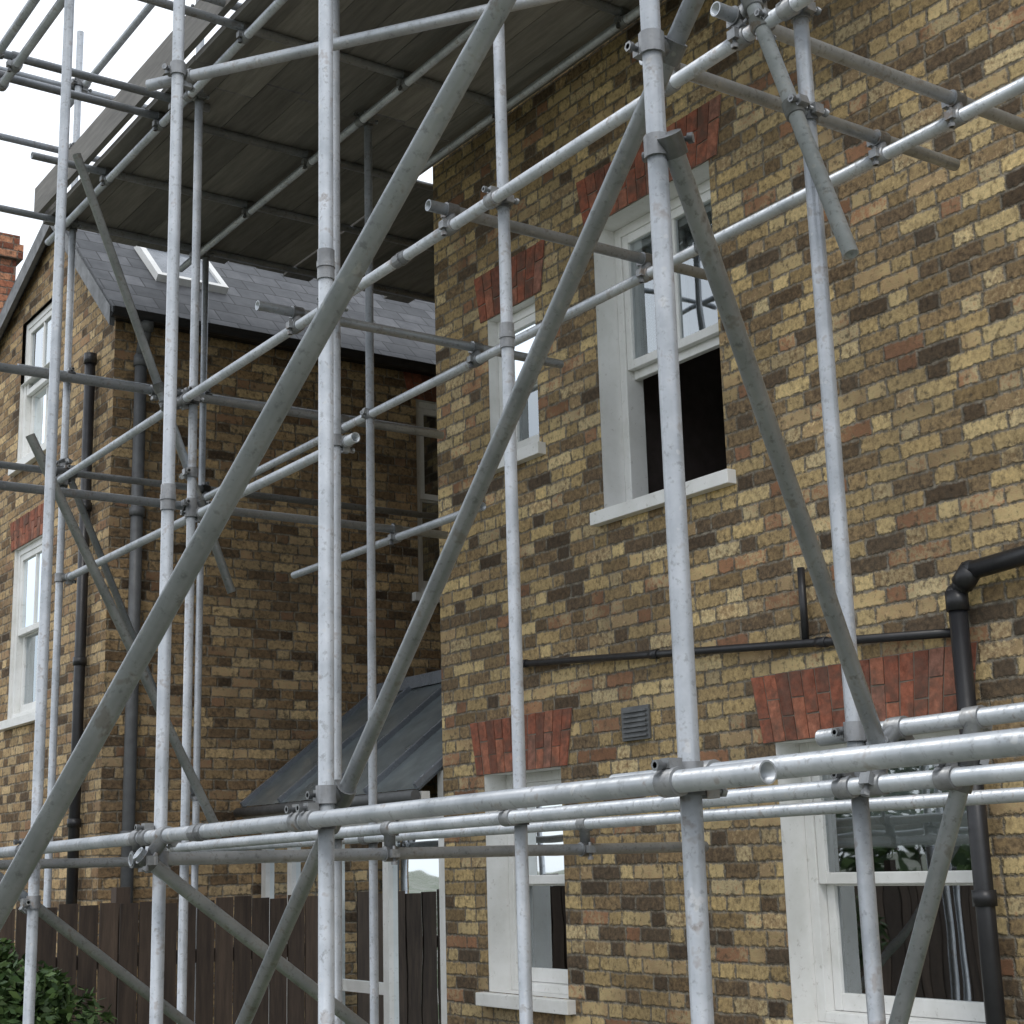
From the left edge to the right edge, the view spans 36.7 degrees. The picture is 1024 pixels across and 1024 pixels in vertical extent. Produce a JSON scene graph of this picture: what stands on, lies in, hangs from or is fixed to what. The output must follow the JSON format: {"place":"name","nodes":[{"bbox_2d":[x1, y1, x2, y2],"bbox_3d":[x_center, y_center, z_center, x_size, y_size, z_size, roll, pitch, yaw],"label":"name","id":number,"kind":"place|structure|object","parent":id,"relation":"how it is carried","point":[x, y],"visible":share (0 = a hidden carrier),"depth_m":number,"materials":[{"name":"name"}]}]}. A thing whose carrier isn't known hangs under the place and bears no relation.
{"place":"outdoors","nodes":[
{"label":"outdoors","id":0,"kind":"place"},
{"bbox_2d":[0,0,432,280],"label":"sky","id":1,"kind":"structure","parent":0,"point":[25,112],"materials":[{"name":"white"}]},
{"bbox_2d":[522,276,726,493],"bbox_3d":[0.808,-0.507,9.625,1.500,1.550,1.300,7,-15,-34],"label":"window glass","id":2,"kind":"object","parent":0,"point":[703,429],"visible":0.08,"depth_m":9.03,"materials":[{"name":"glass"}]},
{"label":"ground","id":3,"kind":"structure","parent":0,"visible":0},
{"bbox_2d":[0,316,115,1020],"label":"side wall","id":4,"kind":"structure","parent":3,"relation":"on","point":[17,743],"depth_m":11.80,"materials":[{"name":"brown brick"}]},
{"bbox_2d":[0,537,42,730],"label":"sash window frame","id":5,"kind":"object","parent":4,"relation":"attached to","point":[22,714],"visible":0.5,"depth_m":12.74,"materials":[{"name":"white wood"}]},
{"bbox_2d":[22,552,41,704],"bbox_3d":[-3.850,0.932,12.537,0.044,1.203,0.690,7,-15,-34],"label":"sash window glass","id":6,"kind":"object","parent":5,"relation":"in","point":[32,640],"visible":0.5,"depth_m":12.68,"materials":[{"name":"glass"}]},
{"bbox_2d":[10,503,43,551],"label":"brick arch","id":7,"kind":"structure","parent":4,"relation":"attached to","point":[27,527],"depth_m":12.76,"materials":[{"name":"red brick"}]},
{"bbox_2d":[7,361,49,718],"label":"side wall reveals","id":8,"kind":"object","parent":4,"relation":"attached to","point":[30,380],"visible":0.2,"depth_m":12.93,"materials":[{"name":"white paint"}]},
{"bbox_2d":[8,302,51,476],"bbox_3d":[-3.961,-1.058,13.013,0.205,1.355,1.020,7,-15,-34],"label":"sash window frame","id":9,"kind":"object","parent":4,"relation":"attached to","point":[35,324],"visible":0.35,"depth_m":13.25,"materials":[{"name":"white wood"}]},
{"bbox_2d":[31,317,51,444],"bbox_3d":[-3.935,-1.100,13.041,0.044,1.053,0.690,7,-15,-34],"label":"sash window glass","id":10,"kind":"object","parent":9,"relation":"in","point":[40,398],"visible":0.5,"depth_m":13.17,"materials":[{"name":"glass"}]},
{"bbox_2d":[66,352,96,994],"bbox_3d":[-3.122,1.458,11.110,0.097,5.450,0.100,7,-15,-34],"label":"downpipe","id":11,"kind":"object","parent":4,"relation":"attached to","point":[74,821],"visible":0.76,"depth_m":11.21,"materials":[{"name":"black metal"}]},
{"bbox_2d":[0,938,117,1023],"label":"shrub","id":12,"kind":"object","parent":3,"relation":"on","point":[55,1003],"visible":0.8,"depth_m":7.92,"materials":[{"name":"green plant"}]},
{"bbox_2d":[0,887,317,1023],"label":"wooden fence","id":13,"kind":"object","parent":3,"relation":"on","point":[282,1001],"visible":0.66,"depth_m":9.52,"materials":[{"name":"brown wood"}]},
{"bbox_2d":[95,321,440,1023],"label":"wall","id":14,"kind":"structure","parent":3,"relation":"on","point":[259,712],"depth_m":11.70,"materials":[{"name":"brown brick"}]},
{"bbox_2d":[0,241,103,402],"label":"gable wall","id":15,"kind":"structure","parent":14,"relation":"attached to","point":[37,296],"depth_m":13.19,"materials":[{"name":"brown brick"}]},
{"bbox_2d":[120,320,153,902],"bbox_3d":[-2.662,1.308,10.887,0.110,5.619,0.210,7,-15,-34],"label":"downpipe","id":16,"kind":"object","parent":14,"relation":"attached to","point":[136,513],"visible":0.65,"depth_m":11.06,"materials":[{"name":"grey plastic"}]},
{"bbox_2d":[0,224,435,385],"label":"roof","id":17,"kind":"structure","parent":14,"relation":"on","point":[249,286],"depth_m":12.69,"materials":[{"name":"tile"}]},
{"bbox_2d":[0,232,23,311],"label":"chimney stack","id":18,"kind":"object","parent":17,"relation":"on","point":[11,252],"visible":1,"depth_m":15.09,"materials":[{"name":"brick"}]},
{"bbox_2d":[0,224,114,337],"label":"bargeboard","id":19,"kind":"object","parent":17,"relation":"attached to","point":[86,276],"visible":0.65,"depth_m":12.98,"materials":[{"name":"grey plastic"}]},
{"bbox_2d":[134,246,228,294],"bbox_3d":[-2.691,-1.984,12.548,0.600,0.512,0.548,7,-15,-34],"label":"rooflight frame","id":20,"kind":"object","parent":17,"relation":"on","point":[220,286],"visible":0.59,"depth_m":12.38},
{"bbox_2d":[146,248,217,282],"bbox_3d":[-2.689,-1.988,12.546,0.500,0.407,0.441,7,-15,-34],"label":"rooflight glass","id":21,"kind":"object","parent":20,"relation":"in","point":[159,258],"visible":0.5,"depth_m":12.53,"materials":[{"name":"glass"}]},
{"bbox_2d":[110,305,435,376],"bbox_3d":[-0.789,-1.213,12.822,5.280,0.130,0.247,7,-15,-34],"label":"gutter","id":22,"kind":"object","parent":17,"relation":"attached to","point":[218,331],"visible":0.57,"depth_m":11.98,"materials":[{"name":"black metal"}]},
{"bbox_2d":[402,371,436,401],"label":"brick arch","id":23,"kind":"structure","parent":14,"relation":"attached to","point":[412,380],"depth_m":12.94,"materials":[{"name":"red brick"}]},
{"bbox_2d":[412,401,439,603],"bbox_3d":[-0.481,-0.056,12.977,0.920,1.715,0.215,7,-15,-34],"label":"sash window frame","id":24,"kind":"object","parent":14,"relation":"attached to","point":[423,409],"visible":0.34,"depth_m":12.84,"materials":[{"name":"white wood"}]},
{"bbox_2d":[422,416,438,580],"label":"window","id":25,"kind":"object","parent":24,"relation":"attached to","point":[430,552],"visible":0.08,"depth_m":14.77,"materials":[{"name":"paint"}]},
{"bbox_2d":[416,399,436,403],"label":"wall reveals","id":26,"kind":"structure","parent":14,"relation":"attached to","point":[426,401],"depth_m":12.98,"materials":[{"name":"white paint"}]},
{"bbox_2d":[233,670,446,1023],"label":"conservatory","id":27,"kind":"object","parent":3,"relation":"on","point":[412,944],"visible":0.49,"depth_m":9.93,"materials":[{"name":"white paint"}]},
{"bbox_2d":[0,0,1023,1023],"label":"scaffolding","id":28,"kind":"object","parent":3,"relation":"on","point":[303,138],"visible":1,"depth_m":5.96,"materials":[{"name":"metal"}]},
{"bbox_2d":[532,886,567,968],"bbox_3d":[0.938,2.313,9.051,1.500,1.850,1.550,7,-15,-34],"label":"window pane","id":29,"kind":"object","parent":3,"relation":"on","point":[549,927],"depth_m":9.46,"materials":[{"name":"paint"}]},
{"bbox_2d":[433,0,1023,1023],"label":"front wall","id":30,"kind":"structure","parent":3,"relation":"on","point":[927,296],"depth_m":7.30,"materials":[{"name":"brick"}]},
{"bbox_2d":[474,240,544,323],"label":"brick arch","id":31,"kind":"structure","parent":30,"relation":"attached to","point":[527,268],"depth_m":9.18,"materials":[{"name":"red brick"}]},
{"bbox_2d":[478,303,545,473],"bbox_3d":[0.060,-0.735,9.153,0.245,0.975,0.620,7,-15,-34],"label":"sash window frame","id":32,"kind":"object","parent":30,"relation":"attached to","point":[531,448],"visible":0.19,"depth_m":9.18,"materials":[{"name":"white wood"}]},
{"bbox_2d":[514,322,535,380],"bbox_3d":[0.102,-0.774,9.193,0.044,0.673,0.290,7,-15,-34],"label":"sash window glass","id":33,"kind":"object","parent":32,"relation":"in","point":[525,347],"visible":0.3,"depth_m":9.25,"materials":[{"name":"glass"}]},
{"bbox_2d":[470,707,572,775],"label":"brick arch","id":34,"kind":"structure","parent":30,"relation":"attached to","point":[547,739],"depth_m":8.59,"materials":[{"name":"red brick"}]},
{"bbox_2d":[621,704,651,741],"bbox_3d":[0.625,1.070,7.832,0.025,0.170,0.220,7,-15,-34],"label":"air vent","id":35,"kind":"object","parent":30,"relation":"attached to","point":[636,722],"visible":1,"depth_m":7.82,"materials":[{"name":"grey plastic"}]},
{"bbox_2d":[576,94,721,226],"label":"brick arch","id":36,"kind":"structure","parent":30,"relation":"attached to","point":[702,123],"depth_m":8.22,"materials":[{"name":"red brick"}]},
{"bbox_2d":[484,161,838,1023],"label":"front wall reveals","id":37,"kind":"object","parent":30,"relation":"attached to","point":[800,941],"visible":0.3,"depth_m":8.43,"materials":[{"name":"white paint"}]},
{"bbox_2d":[476,769,575,1014],"bbox_3d":[0.157,2.082,8.557,0.325,1.275,0.870,7,-15,-34],"label":"sash window frame","id":38,"kind":"object","parent":37,"relation":"attached to","point":[550,980],"visible":0.22,"depth_m":8.62,"materials":[{"name":"white wood"}]},
{"bbox_2d":[527,804,563,874],"bbox_3d":[0.232,2.046,8.619,0.044,0.973,0.540,7,-15,-34],"label":"sash window glass","id":39,"kind":"object","parent":38,"relation":"in","point":[546,865],"visible":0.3,"depth_m":8.66,"materials":[{"name":"glass"}]},
{"bbox_2d":[590,179,735,526],"bbox_3d":[0.835,-0.847,8.098,0.325,1.705,1.090,7,-15,-34],"label":"sash window frame","id":40,"kind":"object","parent":37,"relation":"attached to","point":[637,366],"visible":0.59,"depth_m":8.37,"materials":[{"name":"white wood"}]},
{"bbox_2d":[641,214,712,280],"bbox_3d":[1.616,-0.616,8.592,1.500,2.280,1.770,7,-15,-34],"label":"window blind","id":41,"kind":"object","parent":40,"relation":"attached to","point":[695,261],"depth_m":9.33,"materials":[{"name":"paint"}]},
{"bbox_2d":[799,729,985,1023],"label":"sash window frame","id":42,"kind":"object","parent":37,"relation":"attached to","point":[837,1002],"visible":0.47,"depth_m":6.84,"materials":[{"name":"white wood"}]},
{"bbox_2d":[828,765,969,849],"bbox_3d":[1.741,1.229,6.702,0.024,0.442,0.990,7,-15,-34],"label":"sash window blind","id":43,"kind":"object","parent":42,"relation":"attached to","point":[909,828],"visible":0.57,"depth_m":6.74,"materials":[{"name":"white fabric"}]},
{"bbox_2d":[523,628,950,667],"bbox_3d":[0.916,0.666,7.432,0.047,0.282,3.093,7,-15,-34],"label":"waste pipe","id":44,"kind":"object","parent":30,"relation":"attached to","point":[820,642],"visible":0.77,"depth_m":7.13,"materials":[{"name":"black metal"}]},
{"bbox_2d":[797,567,809,639],"bbox_3d":[1.304,0.416,6.912,0.033,0.340,0.034,7,-15,-34],"label":"vent stub","id":45,"kind":"object","parent":30,"relation":"attached to","point":[803,603],"visible":1,"depth_m":6.90,"materials":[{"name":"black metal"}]},
{"bbox_2d":[751,641,977,743],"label":"brick arch","id":46,"kind":"structure","parent":30,"relation":"attached to","point":[803,704],"depth_m":6.69,"materials":[{"name":"red brick"}]},
{"bbox_2d":[944,545,1023,1023],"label":"soil pipe","id":47,"kind":"object","parent":30,"relation":"attached to","point":[968,575],"visible":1,"depth_m":5.94,"materials":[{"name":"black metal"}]},
{"bbox_2d":[834,846,983,1001],"bbox_3d":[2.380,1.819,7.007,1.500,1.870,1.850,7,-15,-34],"label":"window glass","id":48,"kind":"object","parent":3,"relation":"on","point":[951,969],"visible":0.25,"depth_m":7.87,"materials":[{"name":"glass"}]}
]}

